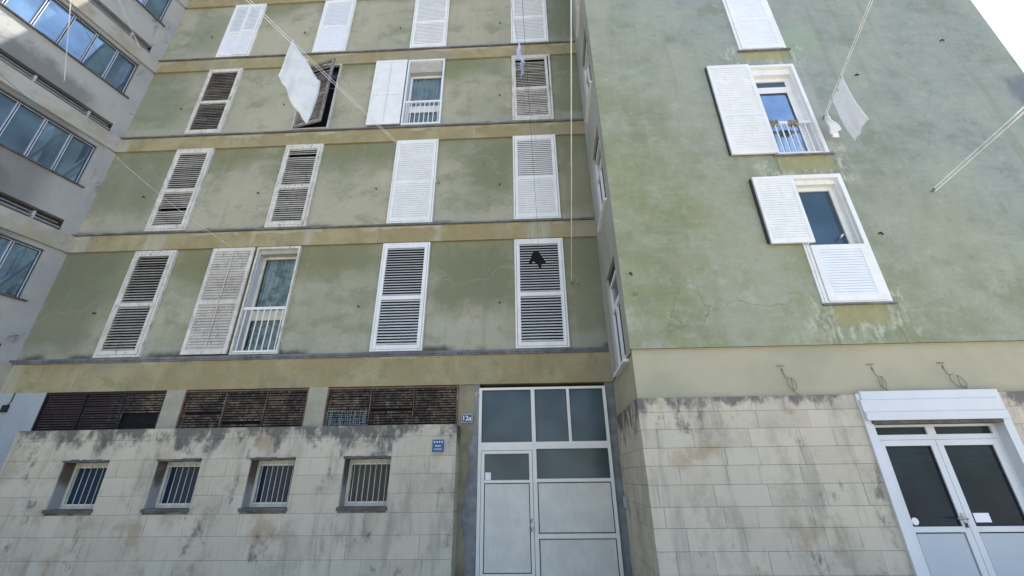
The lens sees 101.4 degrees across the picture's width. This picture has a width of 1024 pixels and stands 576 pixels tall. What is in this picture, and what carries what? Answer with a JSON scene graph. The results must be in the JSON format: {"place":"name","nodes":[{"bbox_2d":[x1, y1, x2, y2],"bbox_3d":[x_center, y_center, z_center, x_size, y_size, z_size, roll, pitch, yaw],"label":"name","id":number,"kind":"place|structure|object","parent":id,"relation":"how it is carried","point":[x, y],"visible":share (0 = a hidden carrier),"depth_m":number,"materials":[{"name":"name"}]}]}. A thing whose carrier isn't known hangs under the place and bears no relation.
{"place":"outdoors","nodes":[
{"label":"outdoors","id":0,"kind":"place"},
{"bbox_2d":[0,0,189,390],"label":"apartment building","id":1,"kind":"structure","parent":0,"point":[59,146],"depth_m":9.75,"materials":[{"name":"grey concrete"}]},
{"bbox_2d":[0,74,38,107],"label":"clothesline","id":2,"kind":"object","parent":1,"relation":"attached to","point":[19,91],"visible":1,"depth_m":8.91,"materials":[{"name":"grey fabric"}]},
{"bbox_2d":[0,234,42,296],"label":"window","id":3,"kind":"structure","parent":1,"relation":"in","point":[18,259],"depth_m":8.87,"materials":[{"name":"blue glass"}]},
{"bbox_2d":[0,89,95,182],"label":"window","id":4,"kind":"structure","parent":1,"relation":"in","point":[25,130],"depth_m":9.55,"materials":[{"name":"blue glass"}]},
{"bbox_2d":[64,0,70,76],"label":"clothesline","id":5,"kind":"object","parent":1,"relation":"attached to","point":[67,38],"visible":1,"depth_m":9.66,"materials":[{"name":"fabric"}]},
{"bbox_2d":[0,0,137,92],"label":"window","id":6,"kind":"structure","parent":1,"relation":"in","point":[52,18],"depth_m":10.47,"materials":[{"name":"blue glass"}]},
{"bbox_2d":[139,0,171,20],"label":"window","id":7,"kind":"structure","parent":1,"relation":"in","point":[158,8],"depth_m":12.53,"materials":[{"name":"blue glass"}]},
{"bbox_2d":[0,0,632,575],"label":"apartment building","id":8,"kind":"structure","parent":0,"point":[330,344],"depth_m":8.66,"materials":[{"name":"paint"}]},
{"bbox_2d":[0,393,14,411],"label":"junction box","id":9,"kind":"object","parent":8,"relation":"attached to","point":[4,408],"visible":1,"depth_m":8.15,"materials":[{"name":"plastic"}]},
{"bbox_2d":[41,459,109,513],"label":"window","id":10,"kind":"structure","parent":8,"relation":"in","point":[78,485],"depth_m":7.33,"materials":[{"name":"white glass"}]},
{"bbox_2d":[92,250,178,357],"bbox_3d":[-8.072,0.313,9.095,0.970,2.478,0.200,-2,-24,2],"label":"window","id":11,"kind":"structure","parent":8,"relation":"in","point":[130,334],"depth_m":9.02,"materials":[{"name":"white paint"}]},
{"bbox_2d":[140,458,201,512],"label":"window","id":12,"kind":"structure","parent":8,"relation":"in","point":[174,480],"depth_m":7.28,"materials":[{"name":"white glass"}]},
{"bbox_2d":[112,153,230,246],"bbox_3d":[-8.306,-2.255,10.010,4.047,3.024,0.005,-1,-24,0],"label":"clothesline","id":13,"kind":"object","parent":8,"relation":"attached to","point":[168,201],"visible":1,"depth_m":9.90,"materials":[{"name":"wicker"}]},
{"bbox_2d":[144,148,215,231],"bbox_3d":[-8.104,-2.420,10.331,0.970,2.464,0.193,-2,-24,2],"label":"window","id":14,"kind":"structure","parent":8,"relation":"in","point":[187,184],"depth_m":10.25,"materials":[{"name":"white paint"}]},
{"bbox_2d":[184,68,243,134],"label":"window","id":15,"kind":"structure","parent":8,"relation":"in","point":[217,103],"depth_m":11.48,"materials":[{"name":"white paint"}]},
{"bbox_2d":[215,4,267,56],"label":"window","id":16,"kind":"structure","parent":8,"relation":"in","point":[239,38],"depth_m":12.61,"materials":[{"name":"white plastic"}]},
{"bbox_2d":[180,246,302,354],"bbox_3d":[-5.707,0.267,9.057,1.980,2.478,0.375,-2,-24,2],"label":"window","id":17,"kind":"structure","parent":8,"relation":"in","point":[269,317],"depth_m":8.97,"materials":[{"name":"white paint"}]},
{"bbox_2d":[237,457,295,511],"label":"window","id":18,"kind":"structure","parent":8,"relation":"in","point":[269,480],"depth_m":7.22,"materials":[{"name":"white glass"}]},
{"bbox_2d":[264,144,324,227],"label":"window","id":19,"kind":"structure","parent":8,"relation":"in","point":[293,205],"depth_m":10.16,"materials":[{"name":"white paint"}]},
{"bbox_2d":[291,58,342,129],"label":"window","id":20,"kind":"structure","parent":8,"relation":"in","point":[320,118],"depth_m":11.27,"materials":[{"name":"white paint"}]},
{"bbox_2d":[312,0,356,52],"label":"window","id":21,"kind":"structure","parent":8,"relation":"in","point":[332,35],"depth_m":12.53,"materials":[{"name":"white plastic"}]},
{"bbox_2d":[250,0,438,182],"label":"clothesline","id":22,"kind":"object","parent":8,"relation":"attached to","point":[437,181],"visible":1,"depth_m":7.41,"materials":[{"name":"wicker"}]},
{"bbox_2d":[278,39,320,123],"bbox_3d":[-3.354,-3.244,6.603,0.122,1.401,0.599,-20,-31,36],"label":"bed sheet","id":23,"kind":"object","parent":22,"relation":"hanging from","point":[300,81],"visible":1,"depth_m":6.58,"materials":[{"name":"white fabric"}]},
{"bbox_2d":[336,455,390,510],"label":"window","id":24,"kind":"structure","parent":8,"relation":"in","point":[365,480],"depth_m":7.17,"materials":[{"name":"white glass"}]},
{"bbox_2d":[369,242,430,351],"bbox_3d":[-2.325,0.155,8.898,1.055,2.478,0.199,-2,-24,2],"label":"window","id":25,"kind":"structure","parent":8,"relation":"in","point":[400,305],"depth_m":8.84,"materials":[{"name":"white wood"}]},
{"bbox_2d":[366,58,445,125],"bbox_3d":[-2.818,-5.254,11.396,1.925,2.417,0.353,-2,-24,2],"label":"window","id":26,"kind":"structure","parent":8,"relation":"in","point":[422,103],"depth_m":11.37,"materials":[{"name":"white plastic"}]},
{"bbox_2d":[386,139,438,223],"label":"window","id":27,"kind":"structure","parent":8,"relation":"in","point":[412,192],"depth_m":10.01,"materials":[{"name":"white wood"}]},
{"bbox_2d":[409,0,449,47],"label":"window","id":28,"kind":"structure","parent":8,"relation":"in","point":[431,18],"depth_m":12.43,"materials":[{"name":"white wood"}]},
{"bbox_2d":[432,439,444,452],"bbox_3d":[-1.259,2.698,7.162,0.216,0.216,0.032,-2,-24,2],"label":"wall plaque","id":29,"kind":"object","parent":8,"relation":"attached to","point":[438,445],"depth_m":7.15,"materials":[{"name":"blue metal"}]},
{"bbox_2d":[461,414,472,422],"bbox_3d":[-0.831,2.405,7.739,0.210,0.164,0.021,-2,-24,2],"label":"house number sign","id":30,"kind":"object","parent":8,"relation":"attached to","point":[466,418],"visible":1,"depth_m":7.73,"materials":[{"name":"metal"}]},
{"bbox_2d":[511,0,548,42],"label":"window","id":31,"kind":"structure","parent":8,"relation":"in","point":[535,26],"depth_m":12.29,"materials":[{"name":"white wood"}]},
{"bbox_2d":[522,1,538,243],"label":"clothesline","id":32,"kind":"object","parent":8,"relation":"attached to","point":[529,110],"visible":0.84,"depth_m":4.98,"materials":[{"name":"fabric"}]},
{"bbox_2d":[529,250,545,267],"bbox_3d":[0.472,-0.544,7.907,0.320,0.360,0.040,-2,-24,2],"label":"garment","id":33,"kind":"object","parent":32,"relation":"hanging from","point":[537,258],"visible":1,"depth_m":7.88,"materials":[{"name":"black fabric"}]},
{"bbox_2d":[511,54,553,120],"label":"window","id":34,"kind":"structure","parent":8,"relation":"in","point":[539,80],"depth_m":11.14,"materials":[{"name":"white paint"}]},
{"bbox_2d":[513,134,560,219],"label":"window","id":35,"kind":"structure","parent":8,"relation":"in","point":[544,174],"depth_m":9.92,"materials":[{"name":"white wood"}]},
{"bbox_2d":[514,238,569,348],"bbox_3d":[0.595,0.075,8.798,1.060,2.478,0.199,-2,-24,2],"label":"window","id":36,"kind":"structure","parent":8,"relation":"in","point":[541,319],"depth_m":8.72,"materials":[{"name":"white wood"}]},
{"bbox_2d":[475,386,623,575],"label":"entrance door","id":37,"kind":"structure","parent":8,"relation":"in","point":[564,430],"depth_m":7.23,"materials":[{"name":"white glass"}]},
{"bbox_2d":[570,0,571,283],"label":"clothesline","id":38,"kind":"object","parent":8,"relation":"attached to","point":[571,123],"visible":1,"depth_m":4.62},
{"bbox_2d":[572,0,1023,575],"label":"apartment building","id":39,"kind":"structure","parent":0,"point":[748,252],"depth_m":6.39,"materials":[{"name":"stone"}]},
{"bbox_2d":[576,0,580,37],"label":"window","id":40,"kind":"structure","parent":39,"relation":"in","point":[577,1],"depth_m":10.53,"materials":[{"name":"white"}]},
{"bbox_2d":[584,40,591,122],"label":"window","id":41,"kind":"structure","parent":39,"relation":"in","point":[587,72],"depth_m":9.61,"materials":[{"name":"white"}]},
{"bbox_2d":[595,136,606,231],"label":"window","id":42,"kind":"structure","parent":39,"relation":"in","point":[598,162],"depth_m":8.51,"materials":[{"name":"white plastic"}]},
{"bbox_2d":[609,263,628,376],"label":"window","id":43,"kind":"structure","parent":39,"relation":"in","point":[618,329],"depth_m":7.30,"materials":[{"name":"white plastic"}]},
{"bbox_2d":[623,495,627,508],"bbox_3d":[1.854,3.504,6.861,0.039,0.200,0.220,-3,-24,4],"label":"intercom","id":44,"kind":"object","parent":39,"relation":"attached to","point":[625,502],"visible":1,"depth_m":6.79,"materials":[{"name":"grey metal"}]},
{"bbox_2d":[722,0,790,52],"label":"window","id":45,"kind":"structure","parent":39,"relation":"in","point":[754,27],"depth_m":8.68,"materials":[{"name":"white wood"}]},
{"bbox_2d":[704,64,834,156],"bbox_3d":[4.702,-3.299,7.851,1.773,2.266,0.269,-2,-24,2],"label":"window","id":46,"kind":"structure","parent":39,"relation":"in","point":[745,97],"depth_m":7.79,"materials":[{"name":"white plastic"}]},
{"bbox_2d":[769,120,778,127],"bbox_3d":[4.787,-3.019,7.683,0.182,0.136,0.095,-2,-24,2],"label":"cloth","id":47,"kind":"object","parent":39,"relation":"hanging from","point":[773,122],"visible":0.88,"depth_m":7.65,"materials":[{"name":"beige fabric"}]},
{"bbox_2d":[776,365,799,394],"bbox_3d":[3.811,1.268,5.781,0.197,0.412,0.028,-2,-24,2],"label":"cable","id":48,"kind":"object","parent":39,"relation":"attached to","point":[787,378],"visible":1,"depth_m":5.77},
{"bbox_2d":[787,119,798,127],"bbox_3d":[5.135,-3.003,7.661,0.206,0.153,0.092,-2,-24,2],"label":"cloth","id":49,"kind":"object","parent":39,"relation":"hanging from","point":[795,123],"visible":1,"depth_m":7.64,"materials":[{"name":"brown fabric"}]},
{"bbox_2d":[749,173,897,305],"bbox_3d":[4.831,-0.807,6.714,1.575,2.386,0.286,-2,-24,2],"label":"window","id":50,"kind":"structure","parent":39,"relation":"in","point":[815,211],"depth_m":6.70,"materials":[{"name":"white plastic"}]},
{"bbox_2d":[822,0,872,118],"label":"clothesline","id":51,"kind":"object","parent":39,"relation":"attached to","point":[848,55],"visible":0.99,"depth_m":6.39,"materials":[{"name":"fabric"}]},
{"bbox_2d":[824,111,841,138],"bbox_3d":[5.617,-2.884,7.384,0.168,0.539,0.178,-11,-26,23],"label":"hand cloth","id":52,"kind":"object","parent":51,"relation":"hanging from","point":[834,127],"visible":1,"depth_m":7.31,"materials":[{"name":"white fabric"}]},
{"bbox_2d":[831,75,868,140],"bbox_3d":[5.367,-2.875,6.692,0.061,1.145,0.686,-10,-26,20],"label":"towel","id":53,"kind":"object","parent":51,"relation":"hanging from","point":[854,118],"visible":1,"depth_m":6.71,"materials":[{"name":"white fabric"}]},
{"bbox_2d":[866,364,888,390],"bbox_3d":[5.015,1.224,5.744,0.167,0.377,0.028,-2,-24,2],"label":"cable","id":54,"kind":"object","parent":39,"relation":"attached to","point":[878,377],"visible":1,"depth_m":5.72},
{"bbox_2d":[853,389,1023,575],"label":"shop door","id":55,"kind":"structure","parent":39,"relation":"in","point":[947,460],"depth_m":5.29,"materials":[{"name":"metal"}]},
{"bbox_2d":[937,362,966,387],"bbox_3d":[6.008,1.190,5.713,0.257,0.362,0.028,-2,-24,2],"label":"cable","id":56,"kind":"object","parent":39,"relation":"attached to","point":[957,376],"visible":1,"depth_m":5.68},
{"bbox_2d":[931,106,1023,191],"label":"clothesline","id":57,"kind":"object","parent":39,"relation":"attached to","point":[934,189],"visible":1,"depth_m":5.97,"materials":[{"name":"fabric"}]},
{"bbox_2d":[971,0,1023,71],"label":"sky","id":58,"kind":"structure","parent":0,"point":[1005,18],"materials":[{"name":"white"}]},
{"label":"clothesline","id":59,"kind":"object","parent":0,"visible":0},
{"bbox_2d":[516,42,524,75],"bbox_3d":[0.185,-4.362,8.065,0.141,0.340,0.619,-5,-25,9],"label":"cloth","id":60,"kind":"object","parent":59,"relation":"hanging from","point":[520,57],"visible":1,"depth_m":7.93,"materials":[{"name":"white fabric"}]}
]}

